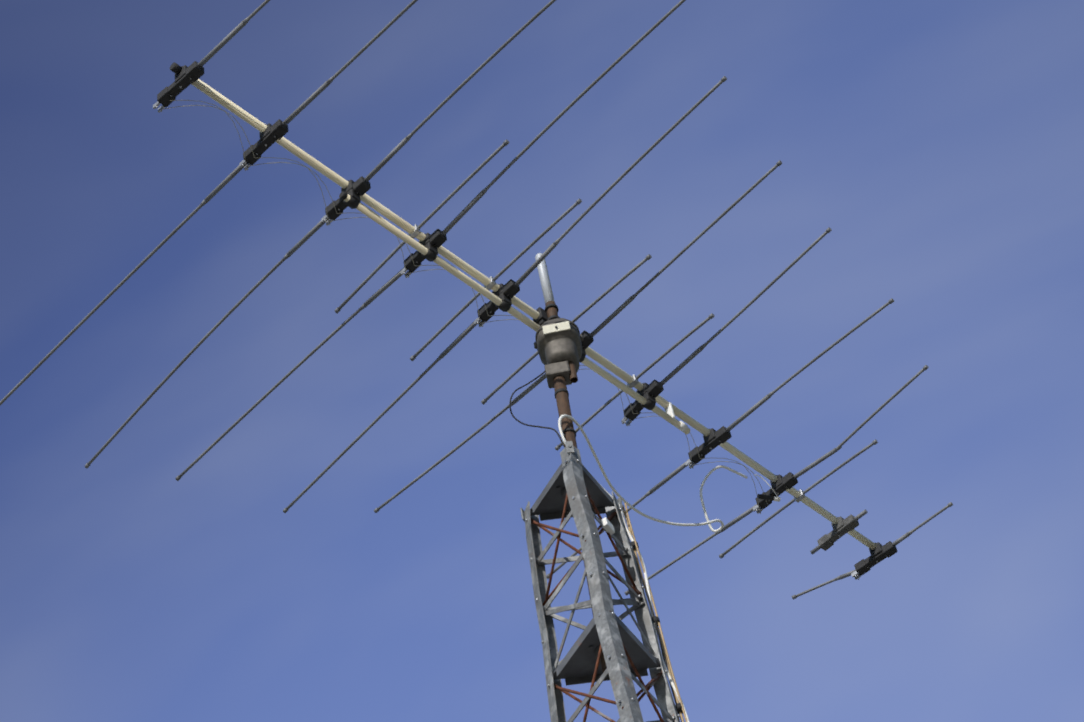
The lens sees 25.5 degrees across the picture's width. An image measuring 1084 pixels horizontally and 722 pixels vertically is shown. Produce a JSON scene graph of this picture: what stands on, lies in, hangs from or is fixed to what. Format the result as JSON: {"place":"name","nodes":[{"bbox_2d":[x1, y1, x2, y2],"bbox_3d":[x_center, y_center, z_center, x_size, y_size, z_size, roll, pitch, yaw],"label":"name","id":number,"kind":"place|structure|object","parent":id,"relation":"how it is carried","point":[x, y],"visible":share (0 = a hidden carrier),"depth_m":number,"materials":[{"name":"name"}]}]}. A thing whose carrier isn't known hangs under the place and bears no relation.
{"place":"outdoors","nodes":[
{"label":"outdoors","id":0,"kind":"place"},
{"bbox_2d":[0,0,952,599],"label":"antenna rods","id":1,"kind":"object","parent":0,"point":[450,226],"visible":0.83,"depth_m":9.89,"materials":[{"name":"metal"}]},
{"bbox_2d":[0,0,1083,721],"label":"sky","id":2,"kind":"structure","parent":0,"point":[939,144],"materials":[{"name":"blue"}]},
{"bbox_2d":[520,441,679,721],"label":"tower legs and struts","id":3,"kind":"object","parent":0,"point":[602,602],"visible":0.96,"depth_m":8.76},
{"bbox_2d":[530,463,660,685],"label":"tower gusset plates","id":4,"kind":"object","parent":3,"relation":"attached to","point":[577,665],"visible":0.46,"depth_m":8.67,"materials":[{"name":"black metal"}]},
{"bbox_2d":[531,488,663,721],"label":"cross braces","id":5,"kind":"object","parent":3,"relation":"attached to","point":[647,686],"visible":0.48,"depth_m":8.94,"materials":[{"name":"brown metal"}]},
{"bbox_2d":[525,459,680,720],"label":"bolts","id":6,"kind":"object","parent":3,"relation":"attached to","point":[612,613],"visible":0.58,"depth_m":8.78,"materials":[{"name":"grey metal"}]},
{"bbox_3d":[1.239,5.820,2.808,18.000,0.120,18.000,34,-63,-31],"label":"tower","id":7,"kind":"object","parent":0,"visible":0},
{"bbox_2d":[545,301,608,674],"bbox_3d":[0.144,0.424,9.317,0.151,2.071,0.059,-28,-52,13],"label":"mast pipe","id":8,"kind":"object","parent":7,"relation":"on","point":[562,400],"visible":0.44,"depth_m":9.60,"materials":[{"name":"brown metal"}]},
{"bbox_2d":[191,79,875,549],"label":"antenna booms","id":9,"kind":"object","parent":8,"relation":"attached to","point":[447,255],"visible":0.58,"depth_m":9.83,"materials":[{"name":"metal"}]},
{"bbox_2d":[157,61,897,575],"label":"element brackets","id":10,"kind":"object","parent":9,"relation":"attached to","point":[185,75],"visible":0.83,"depth_m":9.84,"materials":[{"name":"black plastic"}]},
{"bbox_2d":[164,100,766,510],"bbox_3d":[-0.189,-0.190,9.939,3.418,0.046,0.125,34,-63,-31],"label":"wire","id":11,"kind":"object","parent":10,"relation":"attached to","point":[433,269],"visible":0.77,"depth_m":9.67,"materials":[{"name":"metal"}]},
{"bbox_2d":[153,78,886,579],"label":"element clamp bolts","id":12,"kind":"object","parent":10,"relation":"attached to","point":[477,320],"visible":0.79,"depth_m":9.92,"materials":[{"name":"metal"}]},
{"bbox_2d":[664,402,779,501],"bbox_3d":[0.809,0.416,10.612,0.041,0.115,0.764,-39,-55,21],"label":"tape and balun tip","id":13,"kind":"object","parent":10,"relation":"attached to","point":[683,427],"visible":0.79,"depth_m":10.41,"materials":[{"name":"white plastic"}]},
{"bbox_2d":[817,515,858,550],"bbox_3d":[1.362,0.778,11.044,0.053,0.088,0.216,34,-63,-31],"label":"bracket","id":14,"kind":"object","parent":9,"relation":"attached to","point":[843,525],"visible":0.94,"depth_m":11.02,"materials":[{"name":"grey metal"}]},
{"bbox_2d":[535,253,554,303],"bbox_3d":[0.012,-0.348,10.241,0.041,0.353,0.041,34,-63,-31],"label":"mast tube","id":15,"kind":"object","parent":8,"relation":"attached to","point":[545,281],"visible":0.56,"depth_m":10.21,"materials":[{"name":"silver metal"}]},
{"bbox_2d":[533,304,559,327],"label":"black mast clamps","id":16,"kind":"object","parent":8,"relation":"attached to","point":[541,319],"visible":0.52,"depth_m":10.02,"materials":[{"name":"metal"}]},
{"bbox_2d":[534,318,583,387],"bbox_3d":[0.078,-0.036,9.861,0.221,0.340,0.219,34,-63,-31],"label":"antenna rotator","id":17,"kind":"object","parent":8,"relation":"on","point":[559,351],"visible":0.81,"depth_m":9.80,"materials":[{"name":"grey metal"}]},
{"bbox_2d":[542,321,569,334],"bbox_3d":[0.059,-0.136,9.826,0.022,0.038,0.112,79,-91,-40],"label":"label plate","id":18,"kind":"object","parent":17,"relation":"attached to","point":[551,328],"visible":0.98,"depth_m":9.82,"materials":[{"name":"white plastic"}]},
{"bbox_2d":[509,371,683,721],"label":"cable","id":19,"kind":"object","parent":7,"relation":"attached to","point":[656,619],"visible":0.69,"depth_m":9.18,"materials":[{"name":"plastic"}]},
{"bbox_2d":[601,517,625,534],"bbox_3d":[0.273,0.621,9.181,0.038,0.260,0.256,-25,-51,11],"label":"junction box and tape","id":20,"kind":"object","parent":7,"relation":"attached to","point":[607,526],"visible":0.42,"depth_m":9.02,"materials":[{"name":"white plastic"}]},
{"bbox_2d":[622,503,687,721],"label":"cable","id":21,"kind":"object","parent":7,"relation":"attached to","point":[664,647],"visible":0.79,"depth_m":8.87,"materials":[{"name":"white plastic"}]},
{"bbox_2d":[558,414,779,721],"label":"coaxial cable","id":22,"kind":"object","parent":7,"relation":"attached to","point":[708,522],"visible":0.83,"depth_m":9.77,"materials":[{"name":"white plastic"}]}
]}

